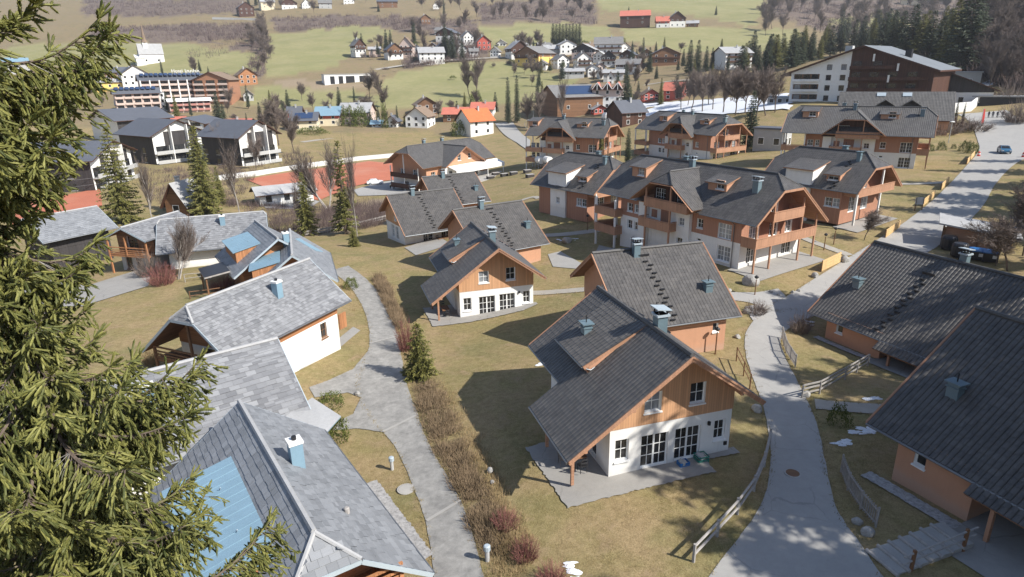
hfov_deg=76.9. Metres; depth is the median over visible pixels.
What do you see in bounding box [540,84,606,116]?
hall
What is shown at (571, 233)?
path
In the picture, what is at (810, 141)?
window
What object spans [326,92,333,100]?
bare tree
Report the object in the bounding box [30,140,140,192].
village house
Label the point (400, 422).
drain channel
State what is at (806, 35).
spruce
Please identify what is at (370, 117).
spruce
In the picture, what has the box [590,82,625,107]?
gabled hotel
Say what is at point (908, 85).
window
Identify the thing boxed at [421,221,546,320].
chalet
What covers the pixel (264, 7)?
village house
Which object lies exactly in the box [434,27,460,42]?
village house
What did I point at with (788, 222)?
window
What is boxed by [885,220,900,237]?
plank screen
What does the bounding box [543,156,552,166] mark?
play hut
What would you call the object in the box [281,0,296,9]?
village house
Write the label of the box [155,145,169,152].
window
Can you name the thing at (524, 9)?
bare tree
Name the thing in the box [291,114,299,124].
bare tree
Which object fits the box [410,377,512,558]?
bank scrub
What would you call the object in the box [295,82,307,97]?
bare tree
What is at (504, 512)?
shrub
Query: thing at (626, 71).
spruce
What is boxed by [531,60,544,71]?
bare tree
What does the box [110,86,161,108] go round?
hotel block
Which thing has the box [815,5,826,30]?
bare tree
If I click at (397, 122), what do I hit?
village house
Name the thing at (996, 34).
bare tree
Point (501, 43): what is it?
village house
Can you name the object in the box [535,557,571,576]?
shrub
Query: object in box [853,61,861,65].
window
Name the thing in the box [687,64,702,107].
bare tree
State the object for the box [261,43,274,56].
bare tree
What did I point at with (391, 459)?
bollard lamp
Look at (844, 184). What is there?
double house
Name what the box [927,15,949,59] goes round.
spruce
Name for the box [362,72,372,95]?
bare tree
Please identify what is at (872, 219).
bare tree
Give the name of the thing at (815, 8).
bare tree
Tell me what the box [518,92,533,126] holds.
bare tree
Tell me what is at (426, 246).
patio
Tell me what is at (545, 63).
village house
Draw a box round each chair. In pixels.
[444,310,449,316]
[557,452,562,466]
[577,459,587,473]
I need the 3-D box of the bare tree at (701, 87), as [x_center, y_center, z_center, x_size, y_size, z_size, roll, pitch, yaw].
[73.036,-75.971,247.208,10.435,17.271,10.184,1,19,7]
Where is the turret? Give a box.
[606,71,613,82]
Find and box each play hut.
[535,156,542,167]
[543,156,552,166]
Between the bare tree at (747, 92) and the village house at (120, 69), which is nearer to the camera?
the bare tree at (747, 92)
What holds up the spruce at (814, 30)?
on the ground at (306, 58)
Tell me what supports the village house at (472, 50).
on the ground at (306, 58)
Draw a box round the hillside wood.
[80,0,1023,91]
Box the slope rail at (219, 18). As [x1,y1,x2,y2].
[212,17,255,19]
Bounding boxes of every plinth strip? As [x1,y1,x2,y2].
[814,336,873,359]
[861,471,961,527]
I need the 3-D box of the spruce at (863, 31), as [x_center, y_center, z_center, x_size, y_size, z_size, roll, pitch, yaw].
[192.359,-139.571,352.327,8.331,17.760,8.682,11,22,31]
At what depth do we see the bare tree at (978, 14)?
255.66 m
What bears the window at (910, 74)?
in the mountain hotel at (868, 68)
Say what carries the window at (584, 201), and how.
in the double house at (569, 183)
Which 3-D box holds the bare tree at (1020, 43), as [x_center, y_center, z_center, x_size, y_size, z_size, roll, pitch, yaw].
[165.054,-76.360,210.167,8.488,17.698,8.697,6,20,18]
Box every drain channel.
[383,414,418,431]
[425,500,460,520]
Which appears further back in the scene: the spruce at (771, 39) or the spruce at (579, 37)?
the spruce at (579, 37)
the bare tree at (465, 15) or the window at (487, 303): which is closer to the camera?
the window at (487, 303)
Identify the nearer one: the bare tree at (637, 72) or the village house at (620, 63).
the bare tree at (637, 72)
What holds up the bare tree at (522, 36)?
on the ground at (306, 58)
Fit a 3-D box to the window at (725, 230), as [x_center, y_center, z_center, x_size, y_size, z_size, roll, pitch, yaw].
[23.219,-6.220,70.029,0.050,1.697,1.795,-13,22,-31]
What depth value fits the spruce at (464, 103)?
345.62 m
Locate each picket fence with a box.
[781,327,796,367]
[840,454,880,527]
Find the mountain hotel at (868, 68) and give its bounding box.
[784,45,961,102]
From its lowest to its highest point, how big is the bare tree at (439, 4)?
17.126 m
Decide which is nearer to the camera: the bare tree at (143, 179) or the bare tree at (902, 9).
the bare tree at (143, 179)
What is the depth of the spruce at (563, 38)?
535.41 m
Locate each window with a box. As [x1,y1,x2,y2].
[92,165,104,177]
[95,178,107,188]
[126,257,134,269]
[127,236,139,250]
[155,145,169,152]
[157,155,171,162]
[172,205,179,211]
[174,144,184,149]
[175,153,186,158]
[191,122,200,125]
[205,348,214,353]
[242,148,249,155]
[243,157,253,165]
[258,155,265,160]
[265,144,274,149]
[265,196,272,202]
[266,154,276,158]
[283,194,290,200]
[320,322,328,340]
[423,233,432,240]
[463,298,471,311]
[478,271,489,284]
[479,295,494,313]
[499,293,514,309]
[506,267,515,280]
[523,291,530,303]
[576,198,580,206]
[581,199,586,207]
[589,145,595,152]
[592,445,595,454]
[598,197,603,204]
[614,439,629,464]
[626,220,631,229]
[627,203,632,212]
[633,222,637,231]
[637,168,643,176]
[640,432,666,466]
[643,391,662,415]
[656,188,665,198]
[674,425,699,458]
[677,218,683,226]
[688,381,705,406]
[696,218,702,229]
[712,323,718,333]
[712,419,725,442]
[715,180,724,190]
[715,245,730,263]
[719,223,731,239]
[746,248,755,262]
[749,226,755,238]
[757,137,763,144]
[768,222,776,235]
[773,138,779,145]
[781,241,790,253]
[785,219,790,231]
[793,94,799,98]
[794,84,800,88]
[795,74,801,78]
[801,94,807,98]
[802,84,808,88]
[803,74,809,78]
[806,139,813,145]
[809,112,815,116]
[810,84,816,88]
[811,74,818,78]
[823,197,831,206]
[824,85,829,90]
[827,175,838,181]
[831,198,839,208]
[834,325,842,335]
[838,85,843,90]
[841,64,846,69]
[848,197,854,211]
[849,83,858,87]
[851,72,859,76]
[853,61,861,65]
[860,196,866,208]
[863,143,869,148]
[867,83,876,87]
[869,72,878,76]
[873,61,882,65]
[879,142,885,148]
[886,83,895,87]
[888,72,897,76]
[889,112,896,117]
[897,157,910,168]
[899,142,912,152]
[905,83,915,87]
[907,72,916,76]
[911,454,926,471]
[957,97,963,102]
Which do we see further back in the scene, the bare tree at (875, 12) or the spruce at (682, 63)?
the bare tree at (875, 12)
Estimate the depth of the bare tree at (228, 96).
360.55 m
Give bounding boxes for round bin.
[939,234,958,250]
[950,242,969,257]
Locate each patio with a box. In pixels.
[25,270,149,305]
[404,237,446,254]
[423,302,537,325]
[525,441,739,507]
[596,245,613,250]
[728,251,824,280]
[833,215,896,231]
[866,357,916,377]
[951,510,1023,576]
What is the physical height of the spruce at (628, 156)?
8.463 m
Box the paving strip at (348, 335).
[301,327,359,368]
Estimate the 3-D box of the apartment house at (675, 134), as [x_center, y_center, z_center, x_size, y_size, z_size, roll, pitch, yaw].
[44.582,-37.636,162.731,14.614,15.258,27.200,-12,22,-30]
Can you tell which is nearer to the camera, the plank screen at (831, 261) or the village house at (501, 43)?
the plank screen at (831, 261)
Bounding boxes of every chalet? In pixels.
[21,205,118,269]
[40,336,340,498]
[103,210,186,272]
[142,257,351,372]
[150,399,435,576]
[155,210,269,268]
[198,220,289,294]
[248,228,338,282]
[379,185,462,244]
[415,169,491,206]
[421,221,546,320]
[438,195,549,262]
[528,285,765,485]
[570,236,742,352]
[807,240,1023,366]
[865,305,1023,542]
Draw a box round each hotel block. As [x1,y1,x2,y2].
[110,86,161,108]
[135,69,202,98]
[165,97,211,112]
[190,72,240,104]
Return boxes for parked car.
[367,178,382,184]
[997,145,1011,153]
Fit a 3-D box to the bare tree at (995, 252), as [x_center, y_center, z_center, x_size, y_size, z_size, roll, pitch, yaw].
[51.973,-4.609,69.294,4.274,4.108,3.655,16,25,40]
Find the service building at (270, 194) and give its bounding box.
[249,182,316,205]
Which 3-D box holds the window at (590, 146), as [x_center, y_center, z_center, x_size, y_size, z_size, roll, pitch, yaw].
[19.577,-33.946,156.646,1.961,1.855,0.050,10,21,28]
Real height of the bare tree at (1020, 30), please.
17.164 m
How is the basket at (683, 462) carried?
on the patio at (594, 482)
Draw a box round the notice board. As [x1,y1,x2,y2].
[914,197,924,210]
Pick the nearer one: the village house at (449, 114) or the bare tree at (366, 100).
the village house at (449, 114)
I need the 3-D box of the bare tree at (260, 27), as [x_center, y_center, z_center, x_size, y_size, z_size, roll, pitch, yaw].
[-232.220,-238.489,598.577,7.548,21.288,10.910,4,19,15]
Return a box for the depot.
[321,73,368,84]
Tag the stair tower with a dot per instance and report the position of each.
(161, 95)
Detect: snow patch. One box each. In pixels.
[563,561,582,576]
[830,438,852,445]
[847,426,876,434]
[862,396,881,400]
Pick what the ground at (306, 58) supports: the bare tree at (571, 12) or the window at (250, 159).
the bare tree at (571, 12)
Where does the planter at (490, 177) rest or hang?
on the ground at (306, 58)
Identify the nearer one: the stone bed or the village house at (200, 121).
the stone bed
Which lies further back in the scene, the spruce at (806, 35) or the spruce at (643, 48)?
the spruce at (643, 48)
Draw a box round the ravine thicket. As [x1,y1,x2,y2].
[224,195,385,235]
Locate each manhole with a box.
[397,483,413,494]
[784,468,800,477]
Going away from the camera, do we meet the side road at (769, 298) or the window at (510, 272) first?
the side road at (769, 298)
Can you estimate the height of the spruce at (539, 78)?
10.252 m
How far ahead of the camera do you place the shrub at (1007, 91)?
190.23 m
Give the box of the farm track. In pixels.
[301,138,331,141]
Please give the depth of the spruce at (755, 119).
160.40 m
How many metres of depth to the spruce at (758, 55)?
303.88 m
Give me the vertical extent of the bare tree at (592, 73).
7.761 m
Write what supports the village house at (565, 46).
on the ground at (306, 58)
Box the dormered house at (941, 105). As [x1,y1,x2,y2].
[838,92,955,135]
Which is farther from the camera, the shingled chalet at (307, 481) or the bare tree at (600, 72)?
the bare tree at (600, 72)
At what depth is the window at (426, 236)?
98.62 m
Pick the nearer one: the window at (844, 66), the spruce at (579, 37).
the window at (844, 66)
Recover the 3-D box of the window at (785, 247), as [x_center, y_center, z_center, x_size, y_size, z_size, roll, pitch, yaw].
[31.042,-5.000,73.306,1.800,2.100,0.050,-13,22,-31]
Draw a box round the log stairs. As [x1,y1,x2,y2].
[865,522,978,576]
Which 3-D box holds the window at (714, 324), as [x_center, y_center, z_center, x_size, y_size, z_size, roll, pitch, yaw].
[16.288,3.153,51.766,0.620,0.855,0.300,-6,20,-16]
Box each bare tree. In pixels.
[132,152,157,217]
[166,215,209,279]
[188,55,197,69]
[216,136,239,211]
[222,86,234,102]
[224,101,230,111]
[242,28,254,46]
[243,22,252,31]
[245,134,264,168]
[251,18,265,28]
[255,10,265,19]
[255,61,260,70]
[256,22,267,35]
[256,34,272,44]
[257,36,266,48]
[257,49,267,64]
[257,92,285,145]
[258,38,264,50]
[258,112,265,123]
[261,0,274,9]
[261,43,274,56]
[270,105,298,152]
[271,93,280,105]
[284,136,339,208]
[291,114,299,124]
[291,177,300,234]
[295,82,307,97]
[305,92,314,106]
[308,0,315,10]
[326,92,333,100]
[341,131,357,235]
[357,95,374,102]
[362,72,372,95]
[367,66,382,96]
[373,34,382,48]
[376,85,388,107]
[407,15,419,26]
[415,22,421,41]
[421,35,428,46]
[434,0,445,8]
[434,99,442,119]
[438,12,447,24]
[445,100,454,106]
[450,32,459,46]
[452,39,458,50]
[456,16,462,28]
[459,52,471,96]
[461,8,470,24]
[468,55,486,90]
[470,0,478,15]
[471,91,479,101]
[472,28,483,41]
[489,3,497,15]
[498,0,505,16]
[506,2,513,13]
[511,62,517,72]
[513,35,522,41]
[515,30,528,40]
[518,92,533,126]
[520,3,528,16]
[522,61,529,71]
[524,36,532,44]
[526,54,534,63]
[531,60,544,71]
[531,89,546,116]
[533,8,538,17]
[533,29,540,40]
[537,0,549,15]
[538,4,552,19]
[554,72,569,113]
[564,7,575,16]
[577,0,582,13]
[583,2,593,11]
[589,71,597,78]
[597,68,602,81]
[627,60,634,76]
[632,64,643,85]
[633,91,641,99]
[637,53,647,59]
[672,75,689,108]
[684,79,692,103]
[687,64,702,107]
[689,69,714,110]
[693,71,722,108]
[700,70,708,103]
[712,64,732,111]
[719,63,752,114]
[724,67,760,112]
[728,63,740,98]
[748,65,781,113]
[752,61,772,115]
[756,1,769,13]
[761,17,770,35]
[762,10,770,23]
[765,4,774,27]
[765,65,788,111]
[767,0,785,7]
[768,11,779,28]
[778,10,789,34]
[786,0,796,11]
[796,0,807,10]
[813,0,825,7]
[813,1,822,15]
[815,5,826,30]
[839,1,847,15]
[851,7,864,23]
[854,0,873,11]
[859,17,871,25]
[860,11,874,28]
[862,207,890,239]
[872,6,880,17]
[874,0,882,10]
[881,3,891,13]
[882,0,891,10]
[893,6,912,23]
[914,0,927,8]
[921,0,938,16]
[927,5,938,13]
[943,0,951,12]
[958,0,977,8]
[960,212,1023,270]
[967,6,991,32]
[970,25,989,59]
[972,34,1006,82]
[974,15,1011,59]
[975,228,1020,265]
[976,0,995,10]
[983,22,1015,50]
[984,30,1012,86]
[985,0,1020,29]
[994,41,1014,70]
[995,25,1023,49]
[998,179,1023,255]
[999,49,1015,76]
[1000,44,1021,88]
[1003,51,1023,83]
[1009,29,1023,72]
[1012,0,1023,31]
[1019,2,1023,14]
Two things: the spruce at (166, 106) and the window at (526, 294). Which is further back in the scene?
the spruce at (166, 106)
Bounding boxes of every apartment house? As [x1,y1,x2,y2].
[524,113,624,168]
[594,154,828,273]
[634,108,752,158]
[780,101,937,168]
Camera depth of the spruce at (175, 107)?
328.57 m
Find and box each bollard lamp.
[388,456,393,470]
[483,544,490,561]
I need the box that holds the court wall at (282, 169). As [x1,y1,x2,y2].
[218,153,393,179]
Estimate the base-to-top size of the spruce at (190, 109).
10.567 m
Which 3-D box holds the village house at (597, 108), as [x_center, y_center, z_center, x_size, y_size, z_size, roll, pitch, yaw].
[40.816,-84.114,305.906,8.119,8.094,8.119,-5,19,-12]
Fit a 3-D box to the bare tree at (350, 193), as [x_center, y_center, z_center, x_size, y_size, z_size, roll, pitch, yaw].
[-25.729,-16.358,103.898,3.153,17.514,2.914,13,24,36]
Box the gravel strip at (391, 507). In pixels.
[367,480,432,558]
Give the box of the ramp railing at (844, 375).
[801,354,870,397]
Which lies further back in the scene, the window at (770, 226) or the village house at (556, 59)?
the village house at (556, 59)
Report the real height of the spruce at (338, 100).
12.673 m
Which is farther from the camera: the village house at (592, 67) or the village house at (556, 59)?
the village house at (556, 59)
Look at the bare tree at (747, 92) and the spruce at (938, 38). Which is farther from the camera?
the spruce at (938, 38)
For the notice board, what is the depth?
90.43 m
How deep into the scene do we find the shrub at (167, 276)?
74.81 m
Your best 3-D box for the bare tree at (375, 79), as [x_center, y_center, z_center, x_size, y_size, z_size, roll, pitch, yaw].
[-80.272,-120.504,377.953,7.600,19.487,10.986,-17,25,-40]
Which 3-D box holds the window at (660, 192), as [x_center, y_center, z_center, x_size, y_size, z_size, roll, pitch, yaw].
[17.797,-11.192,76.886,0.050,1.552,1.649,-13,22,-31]
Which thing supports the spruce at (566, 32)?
on the ground at (306, 58)
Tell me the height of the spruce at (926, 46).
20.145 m
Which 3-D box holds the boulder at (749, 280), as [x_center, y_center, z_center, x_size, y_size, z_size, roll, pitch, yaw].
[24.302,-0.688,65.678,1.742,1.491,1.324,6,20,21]
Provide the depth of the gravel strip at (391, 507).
35.18 m
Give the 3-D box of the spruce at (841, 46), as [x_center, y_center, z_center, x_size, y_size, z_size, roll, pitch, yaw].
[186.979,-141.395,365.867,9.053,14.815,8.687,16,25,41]
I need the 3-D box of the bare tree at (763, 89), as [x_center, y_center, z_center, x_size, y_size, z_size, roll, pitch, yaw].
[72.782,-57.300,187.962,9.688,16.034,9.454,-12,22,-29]
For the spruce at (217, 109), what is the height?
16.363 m
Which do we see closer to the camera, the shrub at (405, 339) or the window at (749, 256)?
the shrub at (405, 339)
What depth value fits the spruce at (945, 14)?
267.10 m
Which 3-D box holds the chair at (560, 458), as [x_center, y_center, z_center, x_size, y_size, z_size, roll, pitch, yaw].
[2.920,9.825,37.595,0.545,0.980,0.460,-4,19,-9]
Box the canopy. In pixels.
[972,95,1023,105]
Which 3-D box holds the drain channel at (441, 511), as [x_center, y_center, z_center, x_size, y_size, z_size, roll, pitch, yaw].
[-3.757,12.177,35.464,2.294,0.158,0.220,-17,24,-39]
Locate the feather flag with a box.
[981,109,984,122]
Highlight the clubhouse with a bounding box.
[383,136,504,190]
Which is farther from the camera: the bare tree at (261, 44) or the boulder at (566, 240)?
the bare tree at (261, 44)
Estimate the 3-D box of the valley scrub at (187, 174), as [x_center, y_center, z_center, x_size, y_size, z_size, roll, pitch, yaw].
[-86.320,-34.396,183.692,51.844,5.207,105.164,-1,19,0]
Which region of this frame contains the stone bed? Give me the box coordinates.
[745,305,765,319]
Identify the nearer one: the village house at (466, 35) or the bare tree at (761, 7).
the village house at (466, 35)
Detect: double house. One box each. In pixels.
[530,148,622,222]
[764,142,902,225]
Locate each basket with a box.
[676,458,689,467]
[693,451,709,462]
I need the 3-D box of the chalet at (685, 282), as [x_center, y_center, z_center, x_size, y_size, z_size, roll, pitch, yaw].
[11.802,0.245,54.827,10.500,9.823,11.130,-6,20,-16]
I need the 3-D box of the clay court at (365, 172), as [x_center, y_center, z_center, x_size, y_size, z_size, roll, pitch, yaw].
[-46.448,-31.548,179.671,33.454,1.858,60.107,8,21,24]
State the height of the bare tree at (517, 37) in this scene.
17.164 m
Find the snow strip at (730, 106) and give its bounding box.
[643,93,792,115]
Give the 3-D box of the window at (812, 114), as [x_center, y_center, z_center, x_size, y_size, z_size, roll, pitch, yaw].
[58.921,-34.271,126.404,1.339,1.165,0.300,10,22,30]
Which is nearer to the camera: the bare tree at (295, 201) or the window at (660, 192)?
the window at (660, 192)
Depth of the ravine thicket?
125.03 m
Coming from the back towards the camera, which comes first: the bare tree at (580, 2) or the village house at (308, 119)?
the bare tree at (580, 2)
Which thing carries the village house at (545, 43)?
on the ground at (306, 58)
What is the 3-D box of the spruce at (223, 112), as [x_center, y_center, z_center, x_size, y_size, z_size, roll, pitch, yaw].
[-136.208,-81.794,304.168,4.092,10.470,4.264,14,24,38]
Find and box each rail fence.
[188,287,224,298]
[692,428,771,562]
[736,347,751,388]
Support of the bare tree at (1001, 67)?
on the ground at (306, 58)
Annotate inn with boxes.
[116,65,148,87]
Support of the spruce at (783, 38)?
on the ground at (306, 58)
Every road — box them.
[336,266,483,576]
[376,57,505,69]
[495,122,529,147]
[709,110,1023,576]
[731,289,797,309]
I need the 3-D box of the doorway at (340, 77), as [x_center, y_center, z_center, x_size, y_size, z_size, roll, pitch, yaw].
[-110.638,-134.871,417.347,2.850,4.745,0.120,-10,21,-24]
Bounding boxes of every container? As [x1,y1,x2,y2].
[969,247,985,260]
[982,248,998,262]
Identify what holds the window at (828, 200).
in the double house at (844, 184)
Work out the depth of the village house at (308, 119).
295.75 m
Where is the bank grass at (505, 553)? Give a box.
[338,278,535,576]
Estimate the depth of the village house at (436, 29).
635.95 m
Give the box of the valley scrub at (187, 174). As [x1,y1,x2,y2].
[136,150,313,209]
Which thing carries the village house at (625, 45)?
on the ground at (306, 58)
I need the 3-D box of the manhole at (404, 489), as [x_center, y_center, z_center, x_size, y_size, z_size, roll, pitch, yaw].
[-6.229,11.779,37.893,1.050,0.055,1.039,-1,19,0]
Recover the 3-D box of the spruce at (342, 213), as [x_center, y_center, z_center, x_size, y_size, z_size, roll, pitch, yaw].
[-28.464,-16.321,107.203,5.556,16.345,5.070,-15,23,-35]
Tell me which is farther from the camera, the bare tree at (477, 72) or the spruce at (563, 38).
the spruce at (563, 38)
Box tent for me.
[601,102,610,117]
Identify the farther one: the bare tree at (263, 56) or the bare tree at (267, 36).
the bare tree at (267, 36)
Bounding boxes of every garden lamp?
[714,327,719,353]
[754,275,758,294]
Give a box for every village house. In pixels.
[0,58,29,73]
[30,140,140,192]
[85,106,174,141]
[94,78,121,91]
[104,65,125,78]
[113,118,203,164]
[170,115,186,118]
[177,114,220,128]
[194,119,281,165]
[233,66,258,85]
[235,1,254,16]
[243,88,254,100]
[258,0,274,10]
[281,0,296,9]
[286,104,304,116]
[288,110,320,129]
[300,0,309,8]
[314,104,341,125]
[318,0,331,8]
[339,100,376,124]
[343,0,354,3]
[349,37,366,56]
[367,45,380,56]
[370,118,384,126]
[376,0,397,7]
[382,42,403,59]
[385,113,402,127]
[398,36,415,57]
[403,105,436,127]
[411,95,436,113]
[416,45,445,64]
[419,14,430,23]
[433,26,446,34]
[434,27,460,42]
[441,105,469,121]
[454,106,495,136]
[455,44,467,52]
[460,30,472,44]
[468,47,478,56]
[470,100,496,115]
[475,34,491,49]
[489,45,501,56]
[495,39,507,45]
[504,39,526,59]
[514,45,556,67]
[536,41,550,45]
[538,59,548,69]
[543,43,558,52]
[550,53,570,68]
[557,39,577,54]
[561,66,585,78]
[570,42,598,60]
[572,51,592,67]
[585,63,600,76]
[589,102,605,114]
[592,50,604,62]
[594,35,623,55]
[595,61,606,68]
[596,68,606,78]
[600,49,616,66]
[602,68,624,81]
[604,97,648,127]
[614,57,642,73]
[618,48,638,58]
[620,9,650,27]
[622,42,631,51]
[639,87,659,102]
[651,46,680,66]
[655,16,669,27]
[663,80,686,100]
[669,11,685,26]
[686,20,698,26]
[713,45,753,69]
[900,0,928,6]
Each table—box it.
[440,305,449,315]
[574,454,586,469]
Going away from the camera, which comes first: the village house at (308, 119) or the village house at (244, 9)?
the village house at (308, 119)
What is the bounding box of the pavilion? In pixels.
[767,96,788,104]
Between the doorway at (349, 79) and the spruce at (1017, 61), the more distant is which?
the doorway at (349, 79)
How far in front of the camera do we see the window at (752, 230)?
69.42 m
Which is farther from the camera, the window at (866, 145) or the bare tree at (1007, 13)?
the bare tree at (1007, 13)
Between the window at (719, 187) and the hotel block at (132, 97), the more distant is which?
the hotel block at (132, 97)
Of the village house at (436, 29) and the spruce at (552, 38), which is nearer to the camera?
the spruce at (552, 38)
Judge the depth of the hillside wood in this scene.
708.93 m
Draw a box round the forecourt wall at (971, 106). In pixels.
[955,97,977,112]
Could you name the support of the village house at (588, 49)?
on the ground at (306, 58)
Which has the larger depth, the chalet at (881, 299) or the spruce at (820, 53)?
the spruce at (820, 53)
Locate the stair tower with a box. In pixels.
[159,92,166,110]
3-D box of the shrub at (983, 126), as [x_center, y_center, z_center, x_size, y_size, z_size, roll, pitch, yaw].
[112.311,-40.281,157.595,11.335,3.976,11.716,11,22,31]
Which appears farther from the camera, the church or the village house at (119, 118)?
the church
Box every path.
[522,196,538,199]
[533,287,583,294]
[545,229,600,236]
[802,237,852,255]
[815,399,880,413]
[902,181,943,184]
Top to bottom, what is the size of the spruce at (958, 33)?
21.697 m
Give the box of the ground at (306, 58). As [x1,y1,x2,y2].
[0,0,1023,576]
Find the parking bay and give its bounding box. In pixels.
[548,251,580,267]
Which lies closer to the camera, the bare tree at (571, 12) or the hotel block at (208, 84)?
the hotel block at (208, 84)
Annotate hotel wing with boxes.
[948,73,1001,104]
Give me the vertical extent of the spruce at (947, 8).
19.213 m
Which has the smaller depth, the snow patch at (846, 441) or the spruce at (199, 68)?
the snow patch at (846, 441)
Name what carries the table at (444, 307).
on the patio at (453, 318)
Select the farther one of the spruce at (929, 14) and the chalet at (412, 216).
the spruce at (929, 14)
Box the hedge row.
[370,269,406,328]
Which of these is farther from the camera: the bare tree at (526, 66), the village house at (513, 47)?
the village house at (513, 47)
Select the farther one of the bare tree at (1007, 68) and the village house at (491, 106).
the village house at (491, 106)
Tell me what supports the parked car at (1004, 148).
on the road at (796, 527)
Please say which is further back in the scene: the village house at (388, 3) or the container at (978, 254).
the village house at (388, 3)
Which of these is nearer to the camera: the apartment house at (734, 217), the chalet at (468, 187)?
the apartment house at (734, 217)
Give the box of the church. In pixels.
[134,25,164,65]
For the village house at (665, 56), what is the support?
on the ground at (306, 58)
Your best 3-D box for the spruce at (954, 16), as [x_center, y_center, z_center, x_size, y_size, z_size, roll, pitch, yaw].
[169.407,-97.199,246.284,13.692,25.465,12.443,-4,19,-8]
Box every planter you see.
[486,175,494,178]
[500,173,508,176]
[509,171,517,174]
[523,169,531,172]
[525,173,533,177]
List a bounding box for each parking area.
[264,200,319,208]
[354,180,417,195]
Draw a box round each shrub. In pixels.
[129,249,161,277]
[140,258,177,286]
[140,345,161,366]
[205,273,236,290]
[296,126,329,134]
[317,390,344,410]
[328,411,350,445]
[339,104,358,125]
[343,277,358,290]
[350,102,368,127]
[380,99,388,127]
[392,317,416,351]
[450,118,466,136]
[468,90,482,104]
[489,505,522,531]
[507,529,539,564]
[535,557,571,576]
[743,297,771,315]
[786,310,815,334]
[825,400,853,428]
[936,123,967,134]
[936,140,947,150]
[949,112,989,128]
[952,118,997,131]
[958,138,971,151]
[964,142,979,153]
[994,77,1023,97]
[996,98,1023,123]
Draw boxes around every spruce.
[0,0,301,576]
[95,126,146,224]
[159,58,163,73]
[163,91,168,109]
[171,94,180,115]
[185,125,223,215]
[187,95,192,115]
[197,59,202,71]
[212,93,224,118]
[213,166,226,203]
[220,104,227,118]
[244,84,249,108]
[257,102,262,119]
[285,90,290,109]
[293,172,322,235]
[329,140,361,233]
[335,87,341,105]
[347,228,360,246]
[367,109,372,124]
[375,42,379,54]
[383,30,388,48]
[383,36,387,53]
[388,30,393,43]
[399,321,442,383]
[411,26,416,41]
[441,24,450,57]
[447,30,458,58]
[458,39,464,59]
[463,92,466,106]
[493,92,498,111]
[504,78,512,122]
[513,75,521,121]
[534,78,539,101]
[535,69,540,85]
[547,59,552,70]
[550,23,554,42]
[552,24,558,44]
[558,23,561,42]
[558,59,565,78]
[560,25,565,41]
[564,23,568,39]
[567,24,572,40]
[571,23,574,42]
[573,24,578,45]
[577,23,582,45]
[599,128,603,149]
[619,74,634,99]
[622,65,629,87]
[624,128,631,161]
[629,44,634,58]
[641,37,644,62]
[644,47,653,72]
[654,65,659,78]
[656,78,664,104]
[680,51,685,65]
[684,40,694,72]
[692,40,703,73]
[702,46,709,71]
[709,48,714,68]
[724,55,730,75]
[733,46,749,73]
[740,90,759,147]
[742,43,751,70]
[749,30,758,64]
[752,45,762,74]
[760,43,776,69]
[766,33,774,49]
[768,35,783,67]
[771,34,784,61]
[778,28,803,67]
[781,33,787,52]
[782,39,787,65]
[795,32,808,64]
[800,25,809,46]
[800,29,808,53]
[804,34,818,61]
[810,27,817,53]
[816,36,824,59]
[821,28,828,51]
[823,23,830,38]
[823,25,838,55]
[835,9,846,40]
[835,25,847,52]
[839,13,852,42]
[847,19,859,47]
[854,16,868,46]
[861,29,871,44]
[868,18,879,44]
[869,9,883,36]
[871,9,882,32]
[871,12,891,45]
[881,12,900,46]
[889,11,909,48]
[897,4,922,50]
[908,14,929,54]
[916,10,935,41]
[917,10,940,56]
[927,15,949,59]
[929,0,967,62]
[935,12,948,49]
[936,0,992,69]
[936,5,950,27]
[939,7,969,60]
[955,101,959,121]
[961,102,966,120]
[994,38,1023,79]
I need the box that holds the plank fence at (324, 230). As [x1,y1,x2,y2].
[304,215,385,234]
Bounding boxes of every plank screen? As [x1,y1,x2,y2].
[821,252,841,270]
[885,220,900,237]
[923,190,935,205]
[940,177,949,189]
[966,151,974,163]
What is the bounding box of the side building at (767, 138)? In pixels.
[752,126,791,150]
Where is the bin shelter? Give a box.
[939,213,1022,248]
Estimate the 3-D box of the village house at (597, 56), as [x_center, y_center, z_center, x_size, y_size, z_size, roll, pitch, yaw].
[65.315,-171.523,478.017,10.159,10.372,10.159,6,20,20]
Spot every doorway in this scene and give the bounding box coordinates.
[330,76,334,83]
[338,76,342,83]
[346,76,354,82]
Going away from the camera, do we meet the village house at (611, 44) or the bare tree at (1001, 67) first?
the bare tree at (1001, 67)
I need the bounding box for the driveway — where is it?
[310,346,412,431]
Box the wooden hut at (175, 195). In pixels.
[160,176,198,215]
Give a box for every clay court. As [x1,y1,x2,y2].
[15,189,101,218]
[246,161,393,199]
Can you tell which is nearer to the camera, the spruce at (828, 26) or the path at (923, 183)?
the path at (923, 183)
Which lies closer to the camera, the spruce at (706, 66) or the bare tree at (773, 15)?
the spruce at (706, 66)
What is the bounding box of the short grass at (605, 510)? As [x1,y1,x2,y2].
[438,329,766,576]
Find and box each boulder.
[562,237,571,243]
[742,274,759,286]
[742,308,750,313]
[751,404,761,412]
[803,391,810,397]
[811,272,818,277]
[840,255,849,262]
[851,517,862,525]
[860,526,874,537]
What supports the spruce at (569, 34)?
on the ground at (306, 58)
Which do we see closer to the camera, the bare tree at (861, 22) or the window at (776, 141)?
the window at (776, 141)
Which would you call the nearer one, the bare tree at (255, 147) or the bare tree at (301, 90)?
the bare tree at (255, 147)
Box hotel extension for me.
[955,71,983,82]
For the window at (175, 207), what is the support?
in the wooden hut at (175, 195)
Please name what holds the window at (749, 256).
in the apartment house at (734, 217)

